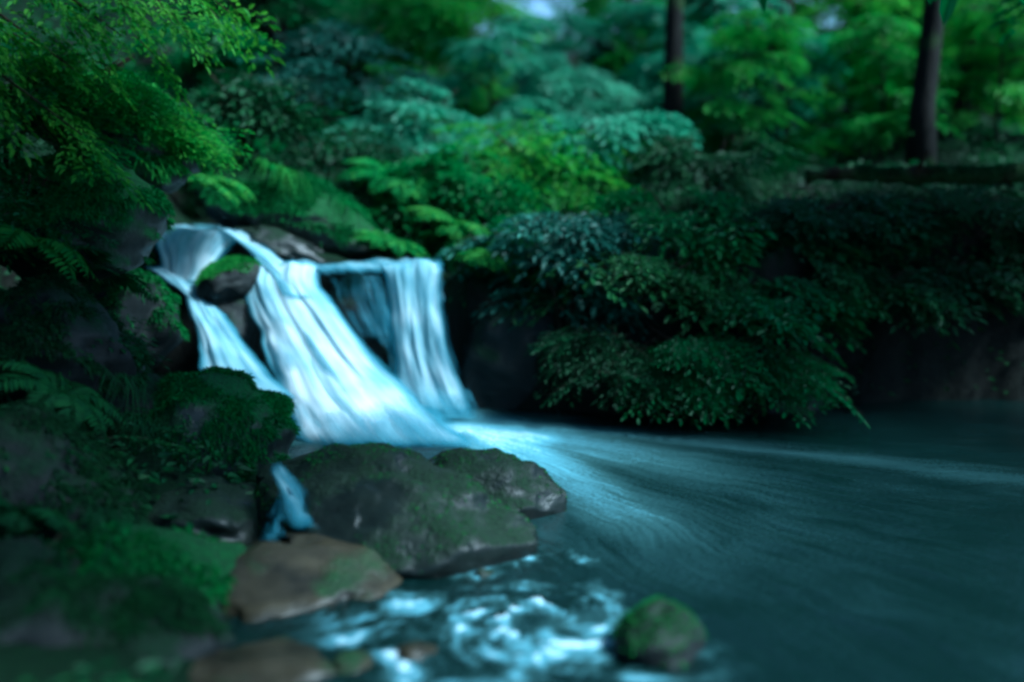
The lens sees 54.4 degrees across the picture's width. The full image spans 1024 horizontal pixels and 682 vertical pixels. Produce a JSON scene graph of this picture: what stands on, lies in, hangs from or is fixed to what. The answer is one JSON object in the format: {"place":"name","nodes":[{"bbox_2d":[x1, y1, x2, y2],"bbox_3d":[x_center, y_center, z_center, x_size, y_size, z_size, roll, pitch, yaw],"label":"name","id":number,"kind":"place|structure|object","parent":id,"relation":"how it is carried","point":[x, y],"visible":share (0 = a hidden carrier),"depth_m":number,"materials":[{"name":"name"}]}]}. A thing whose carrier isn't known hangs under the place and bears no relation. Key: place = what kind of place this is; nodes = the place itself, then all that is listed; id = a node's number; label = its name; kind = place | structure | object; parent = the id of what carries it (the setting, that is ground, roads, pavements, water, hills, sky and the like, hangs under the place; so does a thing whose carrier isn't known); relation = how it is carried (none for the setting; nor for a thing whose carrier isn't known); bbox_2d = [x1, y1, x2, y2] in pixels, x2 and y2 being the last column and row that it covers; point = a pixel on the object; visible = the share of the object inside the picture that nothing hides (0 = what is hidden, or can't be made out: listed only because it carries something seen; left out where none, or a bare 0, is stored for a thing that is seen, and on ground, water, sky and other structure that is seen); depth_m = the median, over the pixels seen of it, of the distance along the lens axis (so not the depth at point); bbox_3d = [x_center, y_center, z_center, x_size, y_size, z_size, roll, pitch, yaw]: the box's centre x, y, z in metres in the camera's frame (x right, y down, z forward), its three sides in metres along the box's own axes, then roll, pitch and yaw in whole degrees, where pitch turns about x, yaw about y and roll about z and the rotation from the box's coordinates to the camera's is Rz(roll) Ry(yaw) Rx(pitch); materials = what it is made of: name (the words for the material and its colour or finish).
{"place":"outdoors","nodes":[
{"label":"outdoors","id":0,"kind":"place"},
{"bbox_2d":[0,0,1023,681],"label":"ground","id":1,"kind":"structure","parent":0,"point":[936,368],"depth_m":8.83,"materials":[{"name":"soil"}]},
{"bbox_2d":[0,536,82,587],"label":"boulder","id":2,"kind":"object","parent":1,"relation":"on","point":[17,554],"visible":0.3,"depth_m":4.15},
{"bbox_2d":[0,498,84,538],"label":"fern","id":3,"kind":"object","parent":1,"relation":"on","point":[11,513],"visible":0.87,"depth_m":4.41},
{"bbox_2d":[0,518,99,575],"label":"bush","id":4,"kind":"object","parent":1,"relation":"on","point":[51,543],"visible":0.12,"depth_m":4.39,"materials":[{"name":"green plant"}]},
{"bbox_2d":[0,221,100,285],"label":"fern","id":5,"kind":"object","parent":1,"relation":"on","point":[46,245],"visible":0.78,"depth_m":5.80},
{"bbox_2d":[0,271,154,421],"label":"boulder","id":6,"kind":"object","parent":1,"relation":"on","point":[59,324],"visible":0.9,"depth_m":5.68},
{"bbox_2d":[0,314,172,401],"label":"bush","id":7,"kind":"object","parent":6,"relation":"on","point":[142,348],"visible":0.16,"depth_m":5.93,"materials":[{"name":"green plant"}]},
{"bbox_2d":[0,398,155,542],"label":"boulder","id":8,"kind":"object","parent":1,"relation":"on","point":[30,434],"visible":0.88,"depth_m":4.87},
{"bbox_2d":[0,360,127,438],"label":"fern","id":9,"kind":"object","parent":8,"relation":"on","point":[81,401],"visible":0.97,"depth_m":5.26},
{"bbox_2d":[0,433,200,482],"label":"bush","id":10,"kind":"object","parent":8,"relation":"on","point":[136,438],"visible":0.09,"depth_m":5.34,"materials":[{"name":"green plant"}]},
{"bbox_2d":[0,562,157,648],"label":"boulder","id":11,"kind":"object","parent":1,"relation":"on","point":[43,606],"visible":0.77,"depth_m":3.73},
{"bbox_2d":[0,150,176,281],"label":"boulder","id":12,"kind":"object","parent":1,"relation":"on","point":[138,233],"visible":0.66,"depth_m":6.22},
{"bbox_2d":[0,171,119,282],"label":"bush","id":13,"kind":"object","parent":12,"relation":"on","point":[38,191],"visible":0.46,"depth_m":5.98,"materials":[{"name":"green plant"}]},
{"bbox_2d":[0,84,144,183],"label":"bush","id":14,"kind":"object","parent":12,"relation":"on","point":[4,143],"visible":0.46,"depth_m":6.34,"materials":[{"name":"green plant"}]},
{"bbox_2d":[32,245,157,305],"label":"fern","id":15,"kind":"object","parent":12,"relation":"on","point":[123,280],"visible":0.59,"depth_m":6.37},
{"bbox_2d":[56,500,153,564],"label":"grass tuft","id":16,"kind":"object","parent":1,"relation":"on","point":[97,517],"visible":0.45,"depth_m":4.42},
{"bbox_2d":[3,68,214,192],"bbox_3d":[-2.886,-1.535,7.212,1.240,0.940,1.280,5,9,32],"label":"boulder","id":17,"kind":"object","parent":1,"relation":"on","point":[149,170],"visible":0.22,"depth_m":6.95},
{"bbox_2d":[0,41,187,136],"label":"bush","id":18,"kind":"object","parent":17,"relation":"on","point":[128,86],"visible":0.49,"depth_m":6.57,"materials":[{"name":"green plant"}]},
{"bbox_2d":[42,87,254,176],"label":"bush","id":19,"kind":"object","parent":17,"relation":"on","point":[193,132],"visible":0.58,"depth_m":7.04,"materials":[{"name":"green plant"}]},
{"bbox_2d":[98,367,164,430],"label":"grass tuft","id":20,"kind":"object","parent":1,"relation":"on","point":[121,376],"visible":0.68,"depth_m":5.76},
{"bbox_2d":[83,268,190,369],"bbox_3d":[-2.834,-0.146,7.348,0.951,0.889,0.844,-7,11,-42],"label":"boulder","id":21,"kind":"object","parent":1,"relation":"on","point":[169,332],"visible":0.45,"depth_m":7.18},
{"bbox_2d":[0,0,285,213],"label":"leaning tree","id":22,"kind":"object","parent":1,"relation":"on","point":[81,139],"visible":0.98,"depth_m":6.19,"materials":[{"name":"green plant"}]},
{"bbox_2d":[108,407,187,466],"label":"grass tuft","id":23,"kind":"object","parent":1,"relation":"on","point":[140,421],"visible":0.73,"depth_m":5.74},
{"bbox_2d":[52,520,246,613],"bbox_3d":[-1.661,1.099,4.437,1.098,0.648,1.061,0,8,0],"label":"boulder","id":24,"kind":"object","parent":1,"relation":"on","point":[198,561],"visible":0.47,"depth_m":4.29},
{"bbox_2d":[104,573,234,664],"bbox_3d":[-1.463,1.240,3.846,0.832,0.595,0.686,-6,10,-36],"label":"boulder","id":25,"kind":"object","parent":1,"relation":"on","point":[172,617],"visible":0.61,"depth_m":3.80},
{"bbox_2d":[100,4,302,205],"bbox_3d":[-3.544,-2.565,11.310,2.642,2.406,2.293,1,8,8],"label":"young tree","id":26,"kind":"object","parent":1,"relation":"on","point":[185,70],"visible":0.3,"depth_m":11.02,"materials":[{"name":"green plant"}]},
{"bbox_2d":[147,475,258,546],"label":"rock","id":27,"kind":"object","parent":1,"relation":"on","point":[236,520],"visible":0.33,"depth_m":5.11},
{"bbox_2d":[187,173,256,207],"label":"fern","id":28,"kind":"object","parent":1,"relation":"on","point":[220,183],"visible":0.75,"depth_m":8.17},
{"bbox_2d":[145,365,300,486],"bbox_3d":[-1.850,0.622,6.262,1.047,0.923,0.985,0,8,0],"label":"boulder","id":29,"kind":"object","parent":1,"relation":"on","point":[229,409],"visible":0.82,"depth_m":5.99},
{"bbox_2d":[194,298,266,361],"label":"bed rock","id":30,"kind":"object","parent":1,"relation":"on","point":[237,313],"visible":0.3,"depth_m":8.25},
{"bbox_2d":[193,255,259,305],"bbox_3d":[-2.378,-0.502,8.334,0.595,0.445,0.550,0,8,0],"label":"rock wedge","id":31,"kind":"object","parent":30,"relation":"on","point":[225,279],"visible":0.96,"depth_m":8.18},
{"bbox_2d":[189,637,337,681],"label":"boulder","id":32,"kind":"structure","parent":1,"relation":"on","point":[281,659],"depth_m":3.70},
{"bbox_2d":[170,0,362,50],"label":"young tree","id":33,"kind":"object","parent":1,"relation":"on","point":[293,25],"visible":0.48,"depth_m":12.69,"materials":[{"name":"green plant"}]},
{"bbox_2d":[178,65,358,176],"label":"shrub","id":34,"kind":"object","parent":1,"relation":"on","point":[217,111],"visible":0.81,"depth_m":9.14,"materials":[{"name":"green plant"}]},
{"bbox_2d":[261,0,291,79],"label":"tree","id":35,"kind":"object","parent":1,"relation":"on","point":[282,24],"visible":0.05,"depth_m":12.45,"materials":[{"name":"green plant"}]},
{"bbox_2d":[230,224,325,263],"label":"boulder","id":36,"kind":"object","parent":1,"relation":"on","point":[279,242],"visible":0.59,"depth_m":8.76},
{"bbox_2d":[187,157,387,258],"bbox_3d":[-2.086,-1.252,9.354,1.953,0.976,1.247,0,8,0],"label":"boulder","id":37,"kind":"object","parent":1,"relation":"on","point":[302,216],"visible":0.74,"depth_m":8.95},
{"bbox_2d":[241,154,313,200],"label":"fern","id":38,"kind":"object","parent":37,"relation":"on","point":[277,168],"visible":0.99,"depth_m":8.77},
{"bbox_2d":[146,224,468,445],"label":"waterfall","id":39,"kind":"structure","parent":1,"relation":"on","point":[337,383],"depth_m":8.05,"materials":[{"name":"liquid"}]},
{"bbox_2d":[220,532,402,621],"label":"boulder","id":40,"kind":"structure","parent":1,"relation":"on","point":[281,575],"depth_m":4.46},
{"bbox_2d":[259,342,394,381],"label":"bed rock","id":41,"kind":"object","parent":1,"relation":"on","point":[382,357],"visible":0.09,"depth_m":8.59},
{"bbox_2d":[327,273,390,346],"bbox_3d":[-1.354,-0.201,8.819,0.722,0.796,0.568,0,8,0],"label":"rock wedge","id":42,"kind":"object","parent":41,"relation":"on","point":[359,301],"visible":0.49,"depth_m":8.59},
{"bbox_2d":[212,18,454,124],"bbox_3d":[-2.033,-3.065,11.396,2.742,1.329,1.899,0,8,0],"label":"shrub","id":43,"kind":"object","parent":1,"relation":"on","point":[322,38],"visible":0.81,"depth_m":11.29,"materials":[{"name":"teal plant"}]},
{"bbox_2d":[262,127,441,211],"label":"shrub","id":44,"kind":"object","parent":1,"relation":"on","point":[333,171],"visible":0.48,"depth_m":10.16,"materials":[{"name":"green plant"}]},
{"bbox_2d":[302,0,447,79],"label":"young tree","id":45,"kind":"object","parent":1,"relation":"on","point":[364,16],"visible":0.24,"depth_m":13.48,"materials":[{"name":"green plant"}]},
{"bbox_2d":[349,229,430,258],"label":"fern","id":46,"kind":"object","parent":1,"relation":"on","point":[393,241],"visible":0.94,"depth_m":8.94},
{"bbox_2d":[336,157,444,206],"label":"fern","id":47,"kind":"object","parent":1,"relation":"on","point":[366,163],"visible":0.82,"depth_m":9.52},
{"bbox_2d":[300,78,492,186],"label":"shrub","id":48,"kind":"object","parent":1,"relation":"on","point":[373,120],"visible":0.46,"depth_m":10.98,"materials":[{"name":"green plant"}]},
{"bbox_2d":[338,0,526,145],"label":"young tree","id":49,"kind":"object","parent":1,"relation":"on","point":[419,24],"visible":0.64,"depth_m":12.96,"materials":[{"name":"green plant"}]},
{"bbox_2d":[400,206,497,244],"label":"fern","id":50,"kind":"object","parent":1,"relation":"on","point":[460,226],"visible":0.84,"depth_m":9.06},
{"bbox_2d":[353,140,564,240],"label":"shrub","id":51,"kind":"object","parent":1,"relation":"on","point":[423,164],"visible":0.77,"depth_m":9.70,"materials":[{"name":"green plant"}]},
{"bbox_2d":[400,205,563,306],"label":"shrub","id":52,"kind":"object","parent":1,"relation":"on","point":[471,235],"visible":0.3,"depth_m":9.07,"materials":[{"name":"green plant"}]},
{"bbox_2d":[402,0,562,102],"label":"young tree","id":53,"kind":"object","parent":1,"relation":"on","point":[502,9],"visible":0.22,"depth_m":20.47,"materials":[{"name":"green plant"}]},
{"bbox_2d":[417,6,575,162],"bbox_3d":[-0.183,-3.021,12.716,2.109,2.415,2.064,8,11,44],"label":"young tree","id":54,"kind":"object","parent":1,"relation":"on","point":[511,106],"visible":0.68,"depth_m":12.42,"materials":[{"name":"green plant"}]},
{"bbox_2d":[453,242,550,291],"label":"fern","id":55,"kind":"object","parent":1,"relation":"on","point":[484,256],"visible":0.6,"depth_m":8.55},
{"bbox_2d":[406,0,601,99],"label":"forest tree","id":56,"kind":"object","parent":1,"relation":"on","point":[560,9],"visible":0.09,"depth_m":23.37,"materials":[{"name":"green plant"}]},
{"bbox_2d":[457,295,555,409],"bbox_3d":[0.097,0.372,8.793,1.396,1.583,0.772,0,8,0],"label":"cliff rock","id":57,"kind":"object","parent":1,"relation":"on","point":[496,370],"visible":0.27,"depth_m":8.43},
{"bbox_2d":[0,64,1023,681],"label":"ground cover","id":58,"kind":"object","parent":1,"relation":"on","point":[150,666],"visible":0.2,"depth_m":9.94,"materials":[{"name":"green plant"}]},
{"bbox_2d":[0,0,1023,202],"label":"undergrowth","id":59,"kind":"object","parent":1,"relation":"on","point":[832,118],"visible":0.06,"depth_m":13.76,"materials":[{"name":"green plant"}]},
{"bbox_2d":[414,109,642,222],"bbox_3d":[0.125,-1.723,10.312,2.622,1.363,1.715,0,8,0],"label":"shrub","id":60,"kind":"object","parent":1,"relation":"on","point":[555,160],"visible":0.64,"depth_m":10.07,"materials":[{"name":"green plant"}]},
{"bbox_2d":[432,210,673,291],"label":"shrub","id":61,"kind":"object","parent":1,"relation":"on","point":[576,237],"visible":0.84,"depth_m":8.35,"materials":[{"name":"teal plant"}]},
{"bbox_2d":[471,268,658,351],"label":"shrub","id":62,"kind":"object","parent":1,"relation":"on","point":[572,318],"visible":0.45,"depth_m":8.24,"materials":[{"name":"teal plant"}]},
{"bbox_2d":[494,11,636,139],"bbox_3d":[0.851,-3.975,15.805,2.526,2.517,2.755,1,8,10],"label":"young tree","id":63,"kind":"object","parent":1,"relation":"on","point":[553,47],"visible":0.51,"depth_m":15.61,"materials":[{"name":"green plant"}]},
{"bbox_2d":[504,45,645,186],"bbox_3d":[0.618,-2.910,13.350,2.208,2.017,2.024,6,10,38],"label":"young tree","id":64,"kind":"object","parent":1,"relation":"on","point":[549,84],"visible":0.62,"depth_m":12.80,"materials":[{"name":"green plant"}]},
{"bbox_2d":[516,109,702,201],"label":"shrub","id":65,"kind":"object","parent":1,"relation":"on","point":[568,121],"visible":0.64,"depth_m":10.42,"materials":[{"name":"green plant"}]},
{"bbox_2d":[548,0,702,146],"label":"young tree","id":66,"kind":"object","parent":1,"relation":"on","point":[593,6],"visible":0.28,"depth_m":15.91,"materials":[{"name":"green plant"}]},
{"bbox_2d":[492,249,760,349],"bbox_3d":[0.942,-0.307,8.249,2.223,0.912,1.614,0,8,0],"label":"shrub","id":67,"kind":"object","parent":1,"relation":"on","point":[629,262],"visible":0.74,"depth_m":7.96,"materials":[{"name":"green plant"}]},
{"bbox_2d":[525,323,742,422],"bbox_3d":[1.001,0.268,7.936,1.814,0.800,1.172,0,8,0],"label":"shrub","id":68,"kind":"object","parent":1,"relation":"on","point":[611,365],"visible":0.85,"depth_m":7.77,"materials":[{"name":"green plant"}]},
{"bbox_2d":[564,1,718,143],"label":"young tree","id":69,"kind":"object","parent":1,"relation":"on","point":[645,15],"visible":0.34,"depth_m":15.54,"materials":[{"name":"green plant"}]},
{"bbox_2d":[659,0,684,179],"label":"tree","id":70,"kind":"object","parent":1,"relation":"on","point":[672,91],"visible":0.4,"depth_m":12.13,"materials":[{"name":"brown plant"}]},
{"bbox_2d":[578,184,796,282],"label":"shrub","id":71,"kind":"object","parent":1,"relation":"on","point":[687,236],"visible":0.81,"depth_m":8.38,"materials":[{"name":"green plant"}]},
{"bbox_2d":[602,131,811,208],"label":"shrub","id":72,"kind":"object","parent":1,"relation":"on","point":[661,153],"visible":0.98,"depth_m":10.03,"materials":[{"name":"green plant"}]},
{"bbox_2d":[610,0,808,154],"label":"young tree","id":73,"kind":"object","parent":1,"relation":"on","point":[652,70],"visible":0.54,"depth_m":13.46,"materials":[{"name":"green plant"}]},
{"bbox_2d":[607,325,870,429],"bbox_3d":[1.729,0.280,7.764,1.994,0.740,1.134,0,8,0],"label":"shrub","id":74,"kind":"object","parent":1,"relation":"on","point":[674,350],"visible":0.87,"depth_m":7.58,"materials":[{"name":"green plant"}]},
{"bbox_2d":[658,8,860,170],"bbox_3d":[2.776,-2.895,12.166,2.573,2.102,2.228,8,11,43],"label":"young tree","id":75,"kind":"object","parent":1,"relation":"on","point":[749,36],"visible":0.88,"depth_m":11.78,"materials":[{"name":"green plant"}]},
{"bbox_2d":[668,356,854,425],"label":"shrub","id":76,"kind":"object","parent":1,"relation":"on","point":[755,408],"visible":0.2,"depth_m":7.92,"materials":[{"name":"green plant"}]},
{"bbox_2d":[630,275,895,369],"bbox_3d":[1.994,-0.128,8.125,2.413,0.842,1.642,0,8,0],"label":"shrub","id":77,"kind":"object","parent":1,"relation":"on","point":[779,308],"visible":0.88,"depth_m":7.94,"materials":[{"name":"green plant"}]},
{"bbox_2d":[745,0,793,150],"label":"tree","id":78,"kind":"object","parent":1,"relation":"on","point":[790,3],"visible":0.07,"depth_m":13.42,"materials":[{"name":"green plant"}]},
{"bbox_2d":[692,13,862,148],"bbox_3d":[3.349,-3.222,12.886,2.154,1.967,1.974,1,8,9],"label":"young tree","id":79,"kind":"object","parent":1,"relation":"on","point":[816,49],"visible":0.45,"depth_m":12.55,"materials":[{"name":"green plant"}]},
{"bbox_2d":[664,234,891,335],"bbox_3d":[2.256,-0.519,8.497,2.180,0.793,1.487,0,8,0],"label":"shrub","id":80,"kind":"object","parent":1,"relation":"on","point":[836,274],"visible":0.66,"depth_m":8.22,"materials":[{"name":"green plant"}]},
{"bbox_2d":[766,387,823,413],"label":"cliff rock","id":81,"kind":"object","parent":1,"relation":"on","point":[811,407],"visible":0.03,"depth_m":8.39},
{"bbox_2d":[704,0,918,124],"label":"young tree","id":82,"kind":"object","parent":1,"relation":"on","point":[818,33],"visible":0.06,"depth_m":16.45,"materials":[{"name":"green plant"}]},
{"bbox_2d":[696,194,957,289],"bbox_3d":[2.728,-0.850,8.686,2.359,0.857,1.291,0,8,0],"label":"shrub","id":83,"kind":"object","parent":1,"relation":"on","point":[789,214],"visible":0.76,"depth_m":8.44,"materials":[{"name":"green plant"}]},
{"bbox_2d":[728,0,983,124],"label":"young tree","id":84,"kind":"object","parent":1,"relation":"on","point":[905,13],"visible":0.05,"depth_m":16.19,"materials":[{"name":"green plant"}]},
{"bbox_2d":[765,192,974,246],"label":"shrub","id":85,"kind":"object","parent":1,"relation":"on","point":[878,205],"visible":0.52,"depth_m":8.61,"materials":[{"name":"green plant"}]},
{"bbox_2d":[792,0,948,123],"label":"young tree","id":86,"kind":"object","parent":1,"relation":"on","point":[858,8],"visible":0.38,"depth_m":13.75,"materials":[{"name":"green plant"}]},
{"bbox_2d":[778,13,964,156],"bbox_3d":[4.463,-2.952,11.856,1.857,1.752,2.144,-5,9,-31],"label":"young tree","id":87,"kind":"object","parent":1,"relation":"on","point":[864,36],"visible":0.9,"depth_m":11.75,"materials":[{"name":"green plant"}]},
{"bbox_2d":[767,265,987,350],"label":"shrub","id":88,"kind":"object","parent":1,"relation":"on","point":[927,301],"visible":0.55,"depth_m":8.16,"materials":[{"name":"green plant"}]},
{"bbox_2d":[759,0,1023,25],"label":"tree","id":89,"kind":"object","parent":1,"relation":"on","point":[947,8],"visible":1,"depth_m":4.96,"materials":[{"name":"green plant"}]},
{"bbox_2d":[790,0,1023,112],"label":"young tree","id":90,"kind":"object","parent":1,"relation":"on","point":[851,81],"visible":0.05,"depth_m":16.11,"materials":[{"name":"green plant"}]},
{"bbox_2d":[804,150,1023,186],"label":"fallen log","id":91,"kind":"object","parent":1,"relation":"on","point":[914,175],"visible":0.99,"depth_m":8.99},
{"bbox_2d":[904,0,943,166],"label":"tree","id":92,"kind":"object","parent":1,"relation":"on","point":[920,140],"visible":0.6,"depth_m":10.82,"materials":[{"name":"brown plant"}]},
{"bbox_2d":[837,182,1023,257],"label":"shrub","id":93,"kind":"object","parent":1,"relation":"on","point":[956,203],"visible":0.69,"depth_m":8.63,"materials":[{"name":"green plant"}]},
{"bbox_2d":[842,254,1023,335],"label":"shrub","id":94,"kind":"object","parent":1,"relation":"on","point":[957,274],"visible":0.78,"depth_m":8.34,"materials":[{"name":"green plant"}]},
{"bbox_2d":[893,213,1023,310],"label":"shrub","id":95,"kind":"object","parent":1,"relation":"on","point":[1018,259],"visible":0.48,"depth_m":8.62,"materials":[{"name":"green plant"}]},
{"bbox_2d":[897,0,1023,146],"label":"young tree","id":96,"kind":"object","parent":1,"relation":"on","point":[966,26],"visible":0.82,"depth_m":11.80,"materials":[{"name":"green plant"}]},
{"bbox_2d":[897,0,1023,132],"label":"young tree","id":97,"kind":"object","parent":1,"relation":"on","point":[945,43],"visible":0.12,"depth_m":13.59,"materials":[{"name":"green plant"}]},
{"bbox_2d":[951,0,976,131],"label":"tree","id":98,"kind":"object","parent":1,"relation":"on","point":[956,100],"visible":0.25,"depth_m":12.66,"materials":[{"name":"green plant"}]},
{"bbox_2d":[938,0,1023,114],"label":"young tree","id":99,"kind":"object","parent":1,"relation":"on","point":[983,94],"visible":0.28,"depth_m":12.67,"materials":[{"name":"green plant"}]},
{"bbox_2d":[986,0,1023,44],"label":"tree","id":100,"kind":"object","parent":1,"relation":"on","point":[1005,37],"visible":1,"depth_m":8.95,"materials":[{"name":"green plant"}]},
{"bbox_2d":[222,399,1023,681],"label":"pool water","id":101,"kind":"structure","parent":0,"point":[840,543],"depth_m":4.90,"materials":[{"name":"liquid"}]},
{"bbox_2d":[332,649,372,673],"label":"stone","id":102,"kind":"object","parent":101,"relation":"in","point":[353,661],"visible":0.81,"depth_m":3.78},
{"bbox_2d":[252,441,538,579],"bbox_3d":[-0.656,1.003,5.324,1.601,0.872,1.424,0,8,0],"label":"boulder","id":103,"kind":"object","parent":101,"relation":"in","point":[406,513],"visible":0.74,"depth_m":4.92,"materials":[{"name":"stone"}]},
{"bbox_2d":[269,464,309,536],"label":"side cascade","id":104,"kind":"object","parent":103,"relation":"on","point":[290,490],"visible":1,"depth_m":5.00,"materials":[{"name":"liquid"}]},
{"bbox_2d":[394,641,436,661],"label":"stone","id":105,"kind":"object","parent":101,"relation":"in","point":[414,651],"visible":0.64,"depth_m":3.85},
{"bbox_2d":[428,447,566,519],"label":"boulder","id":106,"kind":"object","parent":101,"relation":"in","point":[530,490],"visible":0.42,"depth_m":5.58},
{"bbox_2d":[609,595,707,669],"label":"mossy stone","id":107,"kind":"object","parent":101,"relation":"in","point":[661,632],"visible":0.9,"depth_m":3.84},
{"bbox_2d":[469,0,845,55],"label":"sky","id":108,"kind":"structure","parent":0,"point":[539,7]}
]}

